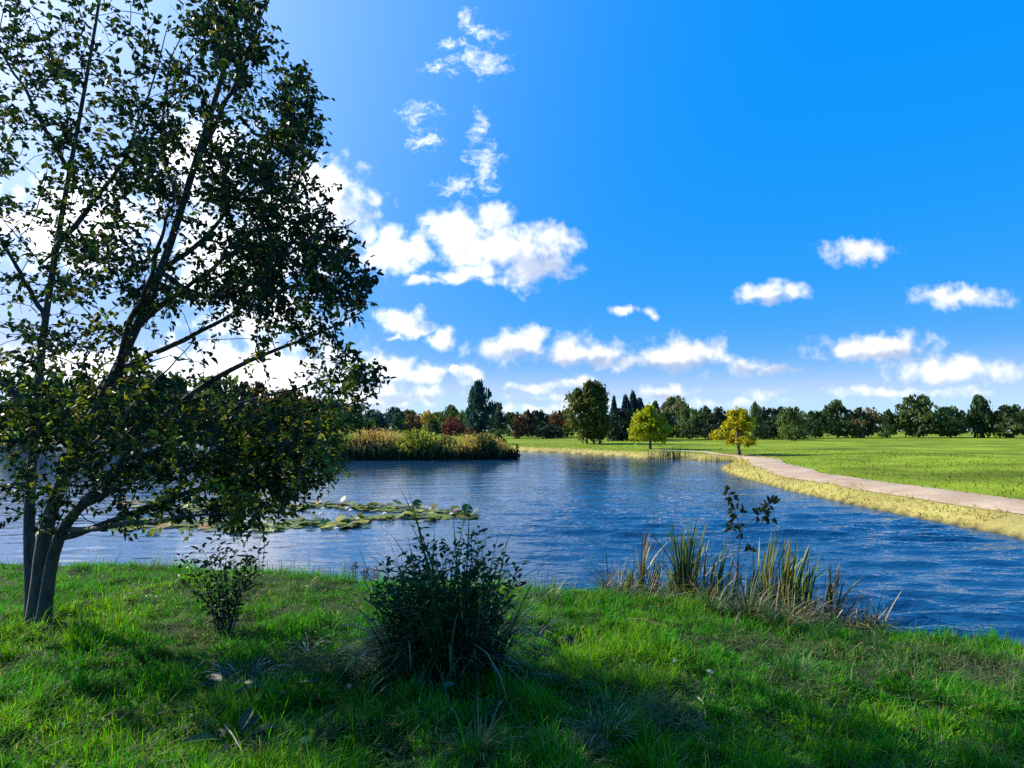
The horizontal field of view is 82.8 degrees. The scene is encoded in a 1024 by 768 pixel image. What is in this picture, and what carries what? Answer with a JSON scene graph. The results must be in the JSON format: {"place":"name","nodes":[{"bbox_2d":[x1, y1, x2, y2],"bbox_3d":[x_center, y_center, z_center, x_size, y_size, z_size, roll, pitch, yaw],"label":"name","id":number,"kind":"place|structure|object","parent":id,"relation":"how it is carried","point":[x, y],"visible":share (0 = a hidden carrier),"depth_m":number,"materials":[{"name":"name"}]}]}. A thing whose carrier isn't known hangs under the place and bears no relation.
{"place":"outdoors","nodes":[
{"label":"outdoors","id":0,"kind":"place"},
{"bbox_2d":[0,443,1023,643],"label":"water","id":1,"kind":"structure","parent":0,"point":[954,575],"depth_m":12.90,"materials":[{"name":"blue liquid"}]},
{"bbox_2d":[122,497,476,531],"bbox_3d":[-6.732,3.514,16.229,11.685,0.159,6.324,0,-4,0],"label":"lily mat","id":2,"kind":"object","parent":1,"relation":"on","point":[341,521],"visible":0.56,"depth_m":15.12,"materials":[{"name":"plant"}]},
{"bbox_2d":[239,426,516,459],"bbox_3d":[-11.185,4.574,47.001,23.387,2.966,7.027,0,-4,0],"label":"reed bed","id":3,"kind":"object","parent":1,"relation":"on","point":[388,439],"visible":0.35,"depth_m":44.86,"materials":[{"name":"plant"}]},
{"bbox_2d":[232,557,576,586],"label":"shallow rushes","id":4,"kind":"object","parent":1,"relation":"on","point":[396,578],"visible":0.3,"depth_m":9.07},
{"bbox_2d":[644,557,663,592],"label":"cattail clump","id":5,"kind":"object","parent":1,"relation":"in","point":[658,569],"visible":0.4,"depth_m":8.30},
{"bbox_2d":[0,430,1023,767],"bbox_3d":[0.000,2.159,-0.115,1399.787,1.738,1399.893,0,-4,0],"label":"ground","id":6,"kind":"structure","parent":0,"point":[1002,450],"depth_m":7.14,"materials":[{"name":"plant"}]},
{"bbox_2d":[0,376,68,444],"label":"woodland tree","id":7,"kind":"object","parent":6,"relation":"on","point":[20,434],"visible":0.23,"depth_m":95.07,"materials":[{"name":"green plant"}]},
{"bbox_2d":[42,369,113,440],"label":"woodland tree","id":8,"kind":"object","parent":6,"relation":"on","point":[62,385],"visible":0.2,"depth_m":98.83,"materials":[{"name":"green plant"}]},
{"bbox_2d":[69,374,175,443],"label":"woodland tree","id":9,"kind":"object","parent":6,"relation":"on","point":[100,383],"visible":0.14,"depth_m":94.84,"materials":[{"name":"green plant"}]},
{"bbox_2d":[110,369,192,439],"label":"woodland tree","id":10,"kind":"object","parent":6,"relation":"on","point":[160,391],"visible":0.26,"depth_m":97.52,"materials":[{"name":"green plant"}]},
{"bbox_2d":[0,0,397,625],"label":"leafy tree","id":11,"kind":"object","parent":6,"relation":"on","point":[239,490],"visible":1,"depth_m":5.30,"materials":[{"name":"green plant"}]},
{"bbox_2d":[171,372,256,438],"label":"woodland tree","id":12,"kind":"object","parent":6,"relation":"on","point":[213,389],"visible":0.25,"depth_m":95.19,"materials":[{"name":"green plant"}]},
{"bbox_2d":[174,537,269,635],"bbox_3d":[-2.811,1.963,5.666,0.985,0.980,0.537,-1,-5,10],"label":"shrub","id":13,"kind":"object","parent":6,"relation":"on","point":[233,603],"visible":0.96,"depth_m":5.62,"materials":[{"name":"green plant"}]},
{"bbox_2d":[223,724,244,756],"bbox_3d":[-1.595,2.036,3.325,0.013,0.052,0.509,3,-6,-37],"label":"stick","id":14,"kind":"object","parent":6,"relation":"on","point":[229,731],"visible":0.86,"depth_m":3.33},
{"bbox_2d":[181,707,287,756],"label":"dock plant","id":15,"kind":"object","parent":6,"relation":"on","point":[206,736],"visible":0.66,"depth_m":3.38,"materials":[{"name":"green plant"}]},
{"bbox_2d":[196,667,272,686],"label":"dock plant","id":16,"kind":"object","parent":6,"relation":"on","point":[224,671],"visible":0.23,"depth_m":4.23,"materials":[{"name":"green plant"}]},
{"bbox_2d":[194,657,283,688],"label":"withered plant","id":17,"kind":"object","parent":6,"relation":"on","point":[234,668],"visible":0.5,"depth_m":4.41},
{"bbox_2d":[214,380,284,440],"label":"woodland tree","id":18,"kind":"object","parent":6,"relation":"on","point":[259,385],"visible":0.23,"depth_m":96.11,"materials":[{"name":"green plant"}]},
{"bbox_2d":[232,676,322,701],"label":"dock plant","id":19,"kind":"object","parent":6,"relation":"on","point":[256,683],"visible":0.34,"depth_m":3.98,"materials":[{"name":"green plant"}]},
{"bbox_2d":[245,388,319,437],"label":"woodland tree","id":20,"kind":"object","parent":6,"relation":"on","point":[287,394],"visible":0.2,"depth_m":98.28,"materials":[{"name":"green plant"}]},
{"bbox_2d":[282,575,319,592],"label":"grass tussock","id":21,"kind":"object","parent":6,"relation":"on","point":[300,589],"depth_m":7.59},
{"bbox_2d":[296,399,355,431],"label":"woodland tree","id":22,"kind":"object","parent":6,"relation":"on","point":[332,413],"visible":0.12,"depth_m":100.70,"materials":[{"name":"green plant"}]},
{"bbox_2d":[327,403,379,432],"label":"woodland tree","id":23,"kind":"object","parent":6,"relation":"on","point":[366,424],"visible":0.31,"depth_m":102.35,"materials":[{"name":"green plant"}]},
{"bbox_2d":[354,431,383,450],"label":"willow bush","id":24,"kind":"object","parent":6,"relation":"on","point":[374,437],"visible":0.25,"depth_m":45.10,"materials":[{"name":"green plant"}]},
{"bbox_2d":[358,408,388,433],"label":"woodland tree","id":25,"kind":"object","parent":6,"relation":"on","point":[377,415],"visible":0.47,"depth_m":106.74,"materials":[{"name":"green plant"}]},
{"bbox_2d":[241,442,520,459],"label":"bank undergrowth","id":26,"kind":"object","parent":6,"relation":"on","point":[516,455],"visible":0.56,"depth_m":44.33,"materials":[{"name":"plant"}]},
{"bbox_2d":[380,406,410,435],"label":"yew tree","id":27,"kind":"object","parent":6,"relation":"on","point":[395,415],"visible":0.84,"depth_m":126.57,"materials":[{"name":"green plant"}]},
{"bbox_2d":[390,409,421,432],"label":"tree","id":28,"kind":"object","parent":6,"relation":"on","point":[410,412],"visible":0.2,"depth_m":166.92,"materials":[{"name":"green plant"}]},
{"bbox_2d":[401,414,424,435],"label":"tree","id":29,"kind":"object","parent":6,"relation":"on","point":[414,421],"visible":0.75,"depth_m":126.92,"materials":[{"name":"brown plant"}]},
{"bbox_2d":[397,425,440,452],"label":"willow bush","id":30,"kind":"object","parent":6,"relation":"on","point":[420,439],"visible":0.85,"depth_m":44.27,"materials":[{"name":"green plant"}]},
{"bbox_2d":[420,410,437,432],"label":"yellow tree","id":31,"kind":"object","parent":6,"relation":"on","point":[426,417],"visible":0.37,"depth_m":148.03,"materials":[{"name":"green plant"}]},
{"bbox_2d":[424,419,442,434],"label":"tree","id":32,"kind":"object","parent":6,"relation":"on","point":[433,426],"visible":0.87,"depth_m":121.07,"materials":[{"name":"green plant"}]},
{"bbox_2d":[298,488,579,716],"bbox_3d":[-0.499,1.579,4.623,2.402,1.708,2.636,0,-4,0],"label":"sedge tuft","id":33,"kind":"object","parent":6,"relation":"on","point":[451,666],"visible":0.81,"depth_m":4.32,"materials":[{"name":"plant"}]},
{"bbox_2d":[362,525,529,683],"bbox_3d":[-0.512,1.688,4.570,1.319,1.202,1.087,0,-4,0],"label":"leafy shrub","id":34,"kind":"object","parent":6,"relation":"on","point":[470,574],"visible":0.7,"depth_m":4.47,"materials":[{"name":"green plant"}]},
{"bbox_2d":[437,435,455,446],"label":"willow bush","id":35,"kind":"object","parent":6,"relation":"on","point":[444,439],"visible":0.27,"depth_m":45.91,"materials":[{"name":"green plant"}]},
{"bbox_2d":[437,404,465,434],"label":"tree","id":36,"kind":"object","parent":6,"relation":"on","point":[450,411],"visible":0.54,"depth_m":156.51,"materials":[{"name":"green plant"}]},
{"bbox_2d":[439,416,465,437],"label":"red maple","id":37,"kind":"object","parent":6,"relation":"on","point":[450,424],"visible":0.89,"depth_m":116.50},
{"bbox_2d":[393,693,530,767],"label":"grass tussock","id":38,"kind":"object","parent":6,"relation":"on","point":[483,741],"depth_m":3.26,"materials":[{"name":"plant"}]},
{"bbox_2d":[457,409,466,434],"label":"tree","id":39,"kind":"object","parent":6,"relation":"on","point":[461,418],"visible":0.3,"depth_m":149.48,"materials":[{"name":"green plant"}]},
{"bbox_2d":[462,426,475,438],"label":"bush","id":40,"kind":"object","parent":6,"relation":"on","point":[469,431],"visible":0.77,"depth_m":103.43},
{"bbox_2d":[463,378,495,435],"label":"poplar tree","id":41,"kind":"object","parent":6,"relation":"on","point":[478,399],"visible":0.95,"depth_m":110.97,"materials":[{"name":"green plant"}]},
{"bbox_2d":[471,432,497,457],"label":"willow bush","id":42,"kind":"object","parent":6,"relation":"on","point":[486,446],"visible":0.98,"depth_m":44.96,"materials":[{"name":"green plant"}]},
{"bbox_2d":[0,564,988,767],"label":"ground weeds","id":43,"kind":"object","parent":6,"relation":"on","point":[387,678],"visible":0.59,"depth_m":4.21,"materials":[{"name":"green plant"}]},
{"bbox_2d":[486,401,507,435],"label":"tree","id":44,"kind":"object","parent":6,"relation":"on","point":[499,419],"visible":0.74,"depth_m":128.82,"materials":[{"name":"green plant"}]},
{"bbox_2d":[490,429,506,443],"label":"bush","id":45,"kind":"object","parent":6,"relation":"on","point":[498,433],"visible":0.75,"depth_m":75.37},
{"bbox_2d":[503,412,517,435],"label":"tree","id":46,"kind":"object","parent":6,"relation":"on","point":[511,417],"visible":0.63,"depth_m":138.63,"materials":[{"name":"green plant"}]},
{"bbox_2d":[0,395,1022,433],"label":"woodland","id":47,"kind":"object","parent":6,"relation":"on","point":[421,415],"visible":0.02,"depth_m":180.98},
{"bbox_2d":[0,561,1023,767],"bbox_3d":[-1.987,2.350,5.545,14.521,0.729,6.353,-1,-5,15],"label":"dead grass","id":48,"kind":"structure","parent":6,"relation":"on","point":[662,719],"depth_m":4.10,"materials":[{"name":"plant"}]},
{"bbox_2d":[511,414,527,437],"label":"red tree","id":49,"kind":"object","parent":6,"relation":"on","point":[519,431],"visible":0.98,"depth_m":111.38,"materials":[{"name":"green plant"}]},
{"bbox_2d":[513,409,539,436],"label":"tree","id":50,"kind":"object","parent":6,"relation":"on","point":[532,421],"visible":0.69,"depth_m":120.90,"materials":[{"name":"green plant"}]},
{"bbox_2d":[529,409,550,435],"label":"tree","id":51,"kind":"object","parent":6,"relation":"on","point":[537,414],"visible":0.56,"depth_m":123.12,"materials":[{"name":"green plant"}]},
{"bbox_2d":[527,618,565,634],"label":"dock plant","id":52,"kind":"object","parent":6,"relation":"on","point":[555,620],"visible":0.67,"depth_m":5.74,"materials":[{"name":"green plant"}]},
{"bbox_2d":[520,573,577,603],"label":"grass tussock","id":53,"kind":"object","parent":6,"relation":"on","point":[550,597],"depth_m":7.09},
{"bbox_2d":[533,424,569,438],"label":"bush","id":54,"kind":"object","parent":6,"relation":"on","point":[552,431],"visible":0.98,"depth_m":110.47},
{"bbox_2d":[549,410,566,436],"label":"tree","id":55,"kind":"object","parent":6,"relation":"on","point":[560,418],"visible":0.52,"depth_m":121.36,"materials":[{"name":"red plant"}]},
{"bbox_2d":[552,407,577,436],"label":"tree","id":56,"kind":"object","parent":6,"relation":"on","point":[566,416],"visible":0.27,"depth_m":125.18,"materials":[{"name":"green plant"}]},
{"bbox_2d":[556,635,578,645],"bbox_3d":[0.527,2.470,5.609,0.263,0.094,0.225,0,-4,0],"label":"molehill","id":57,"kind":"object","parent":6,"relation":"on","point":[569,637],"visible":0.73,"depth_m":5.55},
{"bbox_2d":[562,378,614,443],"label":"three trunk tree","id":58,"kind":"object","parent":6,"relation":"on","point":[590,400],"visible":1,"depth_m":72.76,"materials":[{"name":"green plant"}]},
{"bbox_2d":[555,664,652,757],"bbox_3d":[0.576,1.984,3.507,0.698,0.459,0.644,0,-4,0],"label":"grass tussock","id":59,"kind":"object","parent":6,"relation":"on","point":[601,730],"depth_m":3.52,"materials":[{"name":"plant"}]},
{"bbox_2d":[606,393,617,438],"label":"cypress tree","id":60,"kind":"object","parent":6,"relation":"on","point":[613,406],"visible":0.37,"depth_m":97.75,"materials":[{"name":"green plant"}]},
{"bbox_2d":[605,407,636,440],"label":"dark tree","id":61,"kind":"object","parent":6,"relation":"on","point":[621,425],"visible":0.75,"depth_m":88.94,"materials":[{"name":"green plant"}]},
{"bbox_2d":[619,393,632,439],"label":"cypress tree","id":62,"kind":"object","parent":6,"relation":"on","point":[626,404],"visible":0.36,"depth_m":93.68,"materials":[{"name":"green plant"}]},
{"bbox_2d":[623,390,645,439],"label":"cypress tree","id":63,"kind":"object","parent":6,"relation":"on","point":[633,402],"visible":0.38,"depth_m":95.65,"materials":[{"name":"green plant"}]},
{"bbox_2d":[627,402,674,448],"bbox_3d":[13.503,4.072,56.406,4.510,4.581,4.859,-1,-5,15],"label":"yellow green tree","id":64,"kind":"object","parent":6,"relation":"on","point":[648,422],"visible":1,"depth_m":55.48,"materials":[{"name":"green plant"}]},
{"bbox_2d":[635,532,666,589],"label":"cattail clump","id":65,"kind":"object","parent":6,"relation":"on","point":[641,568],"visible":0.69,"depth_m":8.36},
{"bbox_2d":[647,443,688,459],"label":"rush clump","id":66,"kind":"object","parent":6,"relation":"on","point":[677,455],"visible":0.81,"depth_m":45.46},
{"bbox_2d":[660,411,678,437],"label":"tree","id":67,"kind":"object","parent":6,"relation":"on","point":[667,416],"visible":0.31,"depth_m":103.02,"materials":[{"name":"green plant"}]},
{"bbox_2d":[665,565,677,593],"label":"cattail clump","id":68,"kind":"object","parent":6,"relation":"on","point":[672,583],"visible":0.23,"depth_m":8.04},
{"bbox_2d":[632,518,713,601],"bbox_3d":[2.288,2.419,7.918,1.291,1.310,0.475,-1,-5,9],"label":"cattail clump","id":69,"kind":"object","parent":6,"relation":"on","point":[683,566],"visible":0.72,"depth_m":7.84,"materials":[{"name":"plant"}]},
{"bbox_2d":[656,395,692,436],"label":"grey tree","id":70,"kind":"object","parent":6,"relation":"on","point":[671,405],"visible":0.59,"depth_m":117.36,"materials":[{"name":"green plant"}]},
{"bbox_2d":[672,407,702,438],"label":"tree","id":71,"kind":"object","parent":6,"relation":"on","point":[687,420],"visible":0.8,"depth_m":99.17,"materials":[{"name":"green plant"}]},
{"bbox_2d":[677,423,730,438],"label":"bush","id":72,"kind":"object","parent":6,"relation":"on","point":[707,429],"visible":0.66,"depth_m":96.02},
{"bbox_2d":[686,542,725,597],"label":"cattail clump","id":73,"kind":"object","parent":6,"relation":"on","point":[697,571],"visible":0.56,"depth_m":7.79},
{"bbox_2d":[697,405,722,438],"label":"tree","id":74,"kind":"object","parent":6,"relation":"on","point":[705,413],"visible":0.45,"depth_m":102.63,"materials":[{"name":"green plant"}]},
{"bbox_2d":[686,516,738,597],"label":"cattail clump","id":75,"kind":"object","parent":6,"relation":"on","point":[696,569],"visible":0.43,"depth_m":7.92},
{"bbox_2d":[681,579,745,616],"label":"grass tussock","id":76,"kind":"object","parent":6,"relation":"on","point":[719,608],"depth_m":6.90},
{"bbox_2d":[706,406,727,431],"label":"tree","id":77,"kind":"object","parent":6,"relation":"on","point":[718,413],"visible":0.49,"depth_m":105.32,"materials":[{"name":"green plant"}]},
{"bbox_2d":[703,535,735,600],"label":"cattail clump","id":78,"kind":"object","parent":6,"relation":"on","point":[721,568],"visible":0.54,"depth_m":7.62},
{"bbox_2d":[701,555,739,600],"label":"cattail clump","id":79,"kind":"object","parent":6,"relation":"on","point":[711,576],"visible":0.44,"depth_m":7.62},
{"bbox_2d":[709,406,759,454],"bbox_3d":[17.101,3.583,44.583,3.678,3.872,3.923,0,-4,0],"label":"golden tree","id":80,"kind":"object","parent":6,"relation":"on","point":[739,421],"visible":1,"depth_m":44.47,"materials":[{"name":"yellow plant"}]},
{"bbox_2d":[725,555,755,604],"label":"cattail clump","id":81,"kind":"object","parent":6,"relation":"on","point":[729,579],"visible":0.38,"depth_m":7.51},
{"bbox_2d":[579,554,911,636],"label":"reed litter","id":82,"kind":"object","parent":6,"relation":"on","point":[864,620],"visible":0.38,"depth_m":6.96,"materials":[{"name":"plant"}]},
{"bbox_2d":[723,485,780,593],"bbox_3d":[3.314,2.206,7.926,0.817,1.667,0.300,0,-4,0],"label":"sapling","id":83,"kind":"object","parent":6,"relation":"on","point":[774,500],"visible":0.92,"depth_m":7.95,"materials":[{"name":"green plant"}]},
{"bbox_2d":[746,559,766,606],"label":"cattail clump","id":84,"kind":"object","parent":6,"relation":"on","point":[755,580],"visible":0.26,"depth_m":7.36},
{"bbox_2d":[749,401,764,439],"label":"tree","id":85,"kind":"object","parent":6,"relation":"on","point":[755,409],"visible":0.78,"depth_m":91.36,"materials":[{"name":"green plant"}]},
{"bbox_2d":[684,547,834,629],"bbox_3d":[2.664,2.223,6.564,1.414,1.153,1.486,3,-5,-29],"label":"grass tussock","id":86,"kind":"object","parent":6,"relation":"on","point":[744,613],"depth_m":6.50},
{"bbox_2d":[742,556,776,611],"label":"cattail clump","id":87,"kind":"object","parent":6,"relation":"on","point":[771,589],"visible":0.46,"depth_m":7.22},
{"bbox_2d":[507,442,1023,525],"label":"bank grass","id":88,"kind":"structure","parent":6,"relation":"on","point":[837,485],"depth_m":28.01,"materials":[{"name":"plant"}]},
{"bbox_2d":[756,406,781,437],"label":"tree","id":89,"kind":"object","parent":6,"relation":"on","point":[772,412],"visible":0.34,"depth_m":99.47,"materials":[{"name":"green plant"}]},
{"bbox_2d":[771,406,794,438],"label":"tree","id":90,"kind":"object","parent":6,"relation":"on","point":[781,409],"visible":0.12,"depth_m":101.52,"materials":[{"name":"green plant"}]},
{"bbox_2d":[736,638,832,692],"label":"grass tussock","id":91,"kind":"object","parent":6,"relation":"on","point":[786,669],"depth_m":4.73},
{"bbox_2d":[726,566,843,641],"bbox_3d":[2.955,2.293,6.236,0.995,0.758,1.249,3,-6,-37],"label":"grass tussock","id":92,"kind":"object","parent":6,"relation":"on","point":[780,615],"depth_m":6.21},
{"bbox_2d":[749,422,821,438],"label":"bush","id":93,"kind":"object","parent":6,"relation":"on","point":[771,429],"visible":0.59,"depth_m":93.85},
{"bbox_2d":[752,529,823,611],"bbox_3d":[3.495,2.401,7.310,0.892,1.252,0.382,-1,-5,15],"label":"cattail clump","id":94,"kind":"object","parent":6,"relation":"on","point":[770,552],"visible":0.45,"depth_m":7.39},
{"bbox_2d":[763,568,815,609],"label":"cattail clump","id":95,"kind":"object","parent":6,"relation":"on","point":[776,589],"visible":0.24,"depth_m":7.25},
{"bbox_2d":[775,406,812,440],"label":"tree","id":96,"kind":"object","parent":6,"relation":"on","point":[795,415],"visible":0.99,"depth_m":83.49,"materials":[{"name":"green plant"}]},
{"bbox_2d":[773,540,814,612],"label":"cattail clump","id":97,"kind":"object","parent":6,"relation":"on","point":[786,570],"visible":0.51,"depth_m":7.18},
{"bbox_2d":[780,540,834,614],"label":"cattail clump","id":98,"kind":"object","parent":6,"relation":"on","point":[796,581],"visible":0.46,"depth_m":7.14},
{"bbox_2d":[791,551,836,616],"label":"cattail clump","id":99,"kind":"object","parent":6,"relation":"on","point":[810,577],"visible":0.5,"depth_m":7.01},
{"bbox_2d":[801,410,829,437],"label":"tree","id":100,"kind":"object","parent":6,"relation":"on","point":[819,424],"visible":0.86,"depth_m":103.06,"materials":[{"name":"green plant"}]},
{"bbox_2d":[820,561,869,623],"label":"cattail clump","id":101,"kind":"object","parent":6,"relation":"on","point":[831,586],"visible":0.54,"depth_m":6.85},
{"bbox_2d":[819,399,872,437],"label":"tree","id":102,"kind":"object","parent":6,"relation":"on","point":[837,421],"visible":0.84,"depth_m":104.62,"materials":[{"name":"green plant"}]},
{"bbox_2d":[845,407,882,437],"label":"tree","id":103,"kind":"object","parent":6,"relation":"on","point":[874,417],"visible":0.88,"depth_m":102.90,"materials":[{"name":"green plant"}]},
{"bbox_2d":[875,408,905,436],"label":"tree","id":104,"kind":"object","parent":6,"relation":"on","point":[889,417],"visible":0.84,"depth_m":106.89,"materials":[{"name":"green plant"}]},
{"bbox_2d":[888,394,952,437],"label":"tree","id":105,"kind":"object","parent":6,"relation":"on","point":[920,410],"visible":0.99,"depth_m":104.38,"materials":[{"name":"green plant"}]},
{"bbox_2d":[928,405,970,436],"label":"tree","id":106,"kind":"object","parent":6,"relation":"on","point":[954,417],"visible":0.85,"depth_m":102.60,"materials":[{"name":"green plant"}]},
{"bbox_2d":[967,393,996,437],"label":"poplar tree","id":107,"kind":"object","parent":6,"relation":"on","point":[979,407],"visible":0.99,"depth_m":101.25,"materials":[{"name":"green plant"}]},
{"bbox_2d":[983,404,1023,437],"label":"tree","id":108,"kind":"object","parent":6,"relation":"on","point":[1015,413],"visible":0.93,"depth_m":99.46,"materials":[{"name":"green plant"}]},
{"bbox_2d":[0,0,1023,430],"label":"sky","id":109,"kind":"structure","parent":0,"point":[808,205],"materials":[{"name":"blue"}]},
{"bbox_2d":[665,450,1023,513],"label":"path","id":110,"kind":"structure","parent":0,"point":[778,467],"depth_m":19.20,"materials":[{"name":"gravel"}]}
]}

